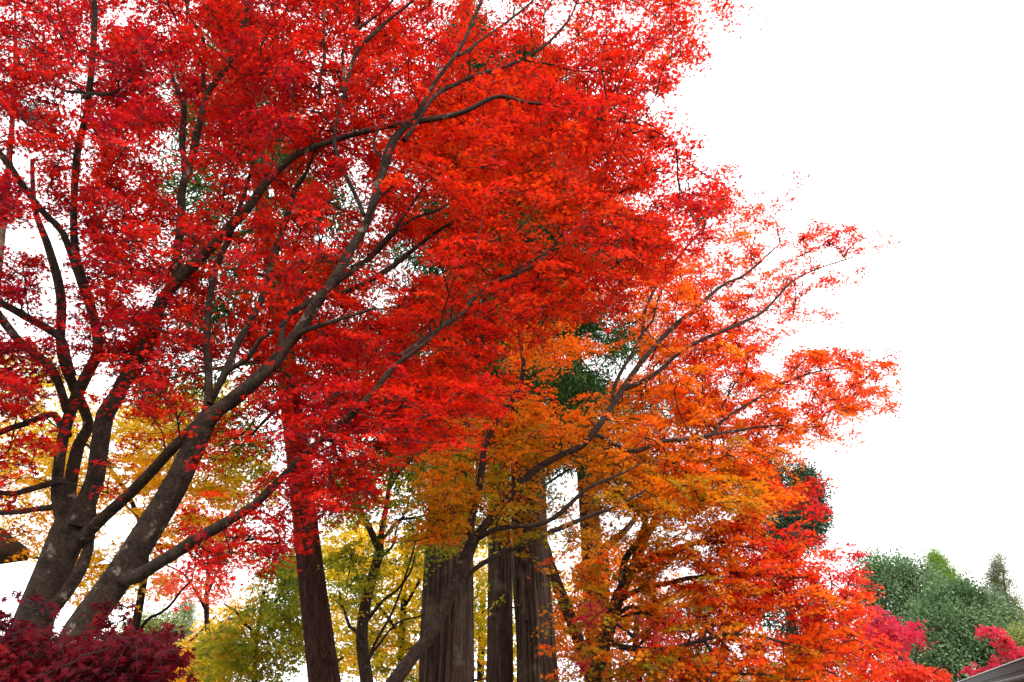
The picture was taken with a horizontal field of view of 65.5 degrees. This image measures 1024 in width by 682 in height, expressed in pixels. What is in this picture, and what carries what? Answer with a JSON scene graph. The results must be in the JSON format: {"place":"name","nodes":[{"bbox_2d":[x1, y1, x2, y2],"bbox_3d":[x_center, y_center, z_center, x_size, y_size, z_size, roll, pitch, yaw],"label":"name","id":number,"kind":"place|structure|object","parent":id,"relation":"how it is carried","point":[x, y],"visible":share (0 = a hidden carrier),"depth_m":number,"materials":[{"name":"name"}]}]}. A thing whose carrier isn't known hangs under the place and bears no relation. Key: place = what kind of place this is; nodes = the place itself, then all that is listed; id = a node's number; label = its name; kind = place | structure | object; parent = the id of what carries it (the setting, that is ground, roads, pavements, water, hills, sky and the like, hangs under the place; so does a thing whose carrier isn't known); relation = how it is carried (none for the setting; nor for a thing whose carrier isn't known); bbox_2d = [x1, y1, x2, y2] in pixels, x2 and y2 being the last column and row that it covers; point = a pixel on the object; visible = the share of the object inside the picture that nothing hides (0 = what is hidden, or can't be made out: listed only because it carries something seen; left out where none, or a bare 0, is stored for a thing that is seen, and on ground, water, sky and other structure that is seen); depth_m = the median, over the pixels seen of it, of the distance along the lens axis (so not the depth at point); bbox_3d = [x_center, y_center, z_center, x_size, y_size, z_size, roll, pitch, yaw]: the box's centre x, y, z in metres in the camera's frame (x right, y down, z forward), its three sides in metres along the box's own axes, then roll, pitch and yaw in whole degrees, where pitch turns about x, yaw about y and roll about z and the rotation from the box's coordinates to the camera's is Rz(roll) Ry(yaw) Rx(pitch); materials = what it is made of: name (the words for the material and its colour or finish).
{"place":"outdoors","nodes":[
{"label":"outdoors","id":0,"kind":"place"},
{"bbox_2d":[0,0,1023,681],"label":"sky","id":1,"kind":"structure","parent":0,"point":[905,118],"materials":[{"name":"white"}]},
{"bbox_3d":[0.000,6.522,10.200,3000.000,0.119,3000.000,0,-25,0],"label":"ground","id":2,"kind":"structure","parent":0,"visible":0},
{"bbox_2d":[0,528,29,563],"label":"thatched hut","id":3,"kind":"object","parent":2,"relation":"on","point":[9,550],"visible":0.8,"depth_m":13.59,"materials":[{"name":"plant"}]},
{"bbox_2d":[0,0,188,279],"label":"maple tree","id":4,"kind":"object","parent":2,"relation":"on","point":[2,232],"visible":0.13,"depth_m":17.43,"materials":[{"name":"red plant"}]},
{"bbox_2d":[0,589,199,681],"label":"laceleaf maple","id":5,"kind":"object","parent":2,"relation":"on","point":[126,656],"visible":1,"depth_m":3.84,"materials":[{"name":"red plant"}]},
{"bbox_2d":[0,351,285,633],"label":"maple tree","id":6,"kind":"object","parent":2,"relation":"on","point":[144,463],"visible":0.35,"depth_m":14.16,"materials":[{"name":"yellow plant"}]},
{"bbox_2d":[116,598,225,681],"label":"evergreen shrub","id":7,"kind":"object","parent":2,"relation":"on","point":[156,622],"visible":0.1,"depth_m":30.17,"materials":[{"name":"green plant"}]},
{"bbox_2d":[169,586,202,647],"bbox_3d":[-16.349,15.929,38.975,3.297,7.708,2.854,0,-25,0],"label":"conifer tree","id":8,"kind":"object","parent":2,"relation":"on","point":[192,611],"visible":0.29,"depth_m":39.79,"materials":[{"name":"green plant"}]},
{"bbox_2d":[141,477,255,681],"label":"maple tree","id":9,"kind":"object","parent":2,"relation":"on","point":[205,601],"visible":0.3,"depth_m":20.85,"materials":[{"name":"red plant"}]},
{"bbox_2d":[167,602,244,681],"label":"maple tree","id":10,"kind":"object","parent":2,"relation":"on","point":[221,609],"visible":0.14,"depth_m":24.05,"materials":[{"name":"yellow plant"}]},
{"bbox_2d":[182,535,325,681],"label":"maple tree","id":11,"kind":"object","parent":2,"relation":"on","point":[239,658],"visible":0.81,"depth_m":16.25,"materials":[{"name":"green plant"}]},
{"bbox_2d":[106,2,449,681],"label":"cedar tree","id":12,"kind":"object","parent":2,"relation":"on","point":[322,661],"visible":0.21,"depth_m":13.59,"materials":[{"name":"green plant"}]},
{"bbox_2d":[187,453,516,681],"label":"maple tree","id":13,"kind":"object","parent":2,"relation":"on","point":[401,631],"visible":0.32,"depth_m":21.99,"materials":[{"name":"yellow plant"}]},
{"bbox_2d":[0,0,736,668],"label":"maple tree","id":14,"kind":"object","parent":2,"relation":"on","point":[80,522],"visible":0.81,"depth_m":8.36,"materials":[{"name":"red plant"}]},
{"bbox_2d":[0,0,767,642],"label":"maple tree","id":15,"kind":"object","parent":2,"relation":"on","point":[416,402],"visible":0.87,"depth_m":8.16,"materials":[{"name":"red plant"}]},
{"bbox_2d":[317,415,514,681],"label":"maple tree","id":16,"kind":"object","parent":2,"relation":"on","point":[365,614],"visible":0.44,"depth_m":12.84,"materials":[{"name":"yellow plant"}]},
{"bbox_2d":[322,520,583,681],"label":"maple tree","id":17,"kind":"object","parent":2,"relation":"on","point":[479,674],"visible":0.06,"depth_m":27.19,"materials":[{"name":"yellow plant"}]},
{"bbox_2d":[296,0,644,681],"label":"cedar tree","id":18,"kind":"object","parent":2,"relation":"on","point":[447,655],"visible":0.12,"depth_m":15.44,"materials":[{"name":"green plant"}]},
{"bbox_2d":[413,129,613,681],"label":"cedar tree","id":19,"kind":"object","parent":2,"relation":"on","point":[499,666],"visible":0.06,"depth_m":19.78,"materials":[{"name":"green plant"}]},
{"bbox_2d":[386,24,653,681],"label":"cedar tree","id":20,"kind":"object","parent":2,"relation":"on","point":[532,595],"visible":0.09,"depth_m":16.77,"materials":[{"name":"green plant"}]},
{"bbox_2d":[477,38,746,681],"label":"cedar tree","id":21,"kind":"object","parent":2,"relation":"on","point":[639,357],"visible":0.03,"depth_m":21.63,"materials":[{"name":"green plant"}]},
{"bbox_2d":[536,516,700,681],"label":"maple tree","id":22,"kind":"object","parent":2,"relation":"on","point":[609,556],"visible":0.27,"depth_m":18.51,"materials":[{"name":"orange plant"}]},
{"bbox_2d":[563,596,706,681],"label":"maple tree","id":23,"kind":"object","parent":2,"relation":"on","point":[589,623],"visible":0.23,"depth_m":16.10,"materials":[{"name":"orange plant"}]},
{"bbox_2d":[366,170,911,681],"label":"maple tree","id":24,"kind":"object","parent":2,"relation":"on","point":[640,444],"visible":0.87,"depth_m":11.31,"materials":[{"name":"orange plant"}]},
{"bbox_2d":[527,442,911,681],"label":"maple tree","id":25,"kind":"object","parent":2,"relation":"on","point":[735,611],"visible":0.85,"depth_m":10.39,"materials":[{"name":"orange plant"}]},
{"bbox_2d":[715,450,841,675],"bbox_3d":[8.460,8.179,24.864,4.640,9.856,3.100,0,-25,0],"label":"evergreen tree","id":26,"kind":"object","parent":2,"relation":"on","point":[790,519],"visible":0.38,"depth_m":25.41,"materials":[{"name":"green plant"}]},
{"bbox_2d":[803,604,937,680],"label":"maple tree","id":27,"kind":"object","parent":2,"relation":"on","point":[895,632],"visible":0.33,"depth_m":16.30,"materials":[{"name":"red plant"}]},
{"bbox_2d":[844,543,954,658],"bbox_3d":[17.878,13.655,35.763,5.724,9.147,4.300,0,-25,0],"label":"evergreen tree","id":28,"kind":"object","parent":2,"relation":"on","point":[902,573],"visible":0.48,"depth_m":36.37,"materials":[{"name":"green plant"}]},
{"bbox_2d":[846,644,952,681],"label":"maple tree","id":29,"kind":"object","parent":2,"relation":"on","point":[921,674],"visible":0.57,"depth_m":15.28,"materials":[{"name":"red plant"}]},
{"bbox_2d":[918,543,978,680],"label":"conifer tree","id":30,"kind":"object","parent":2,"relation":"on","point":[932,558],"visible":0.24,"depth_m":42.62,"materials":[{"name":"green plant"}]},
{"bbox_2d":[889,564,1023,681],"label":"evergreen tree","id":31,"kind":"object","parent":2,"relation":"on","point":[956,616],"visible":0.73,"depth_m":30.07,"materials":[{"name":"green plant"}]},
{"bbox_2d":[957,624,1023,676],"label":"maple tree","id":32,"kind":"object","parent":2,"relation":"on","point":[1014,652],"visible":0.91,"depth_m":22.30,"materials":[{"name":"red plant"}]},
{"bbox_2d":[958,657,1023,681],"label":"house","id":33,"kind":"structure","parent":2,"relation":"on","point":[1012,671],"depth_m":14.79,"materials":[{"name":"metal"}]},
{"bbox_2d":[976,546,1023,620],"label":"conifer tree","id":34,"kind":"object","parent":2,"relation":"on","point":[995,572],"visible":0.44,"depth_m":34.71,"materials":[{"name":"green plant"}]},
{"bbox_2d":[994,613,1023,660],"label":"evergreen shrub","id":35,"kind":"object","parent":2,"relation":"on","point":[1018,630],"visible":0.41,"depth_m":28.26,"materials":[{"name":"green plant"}]}
]}

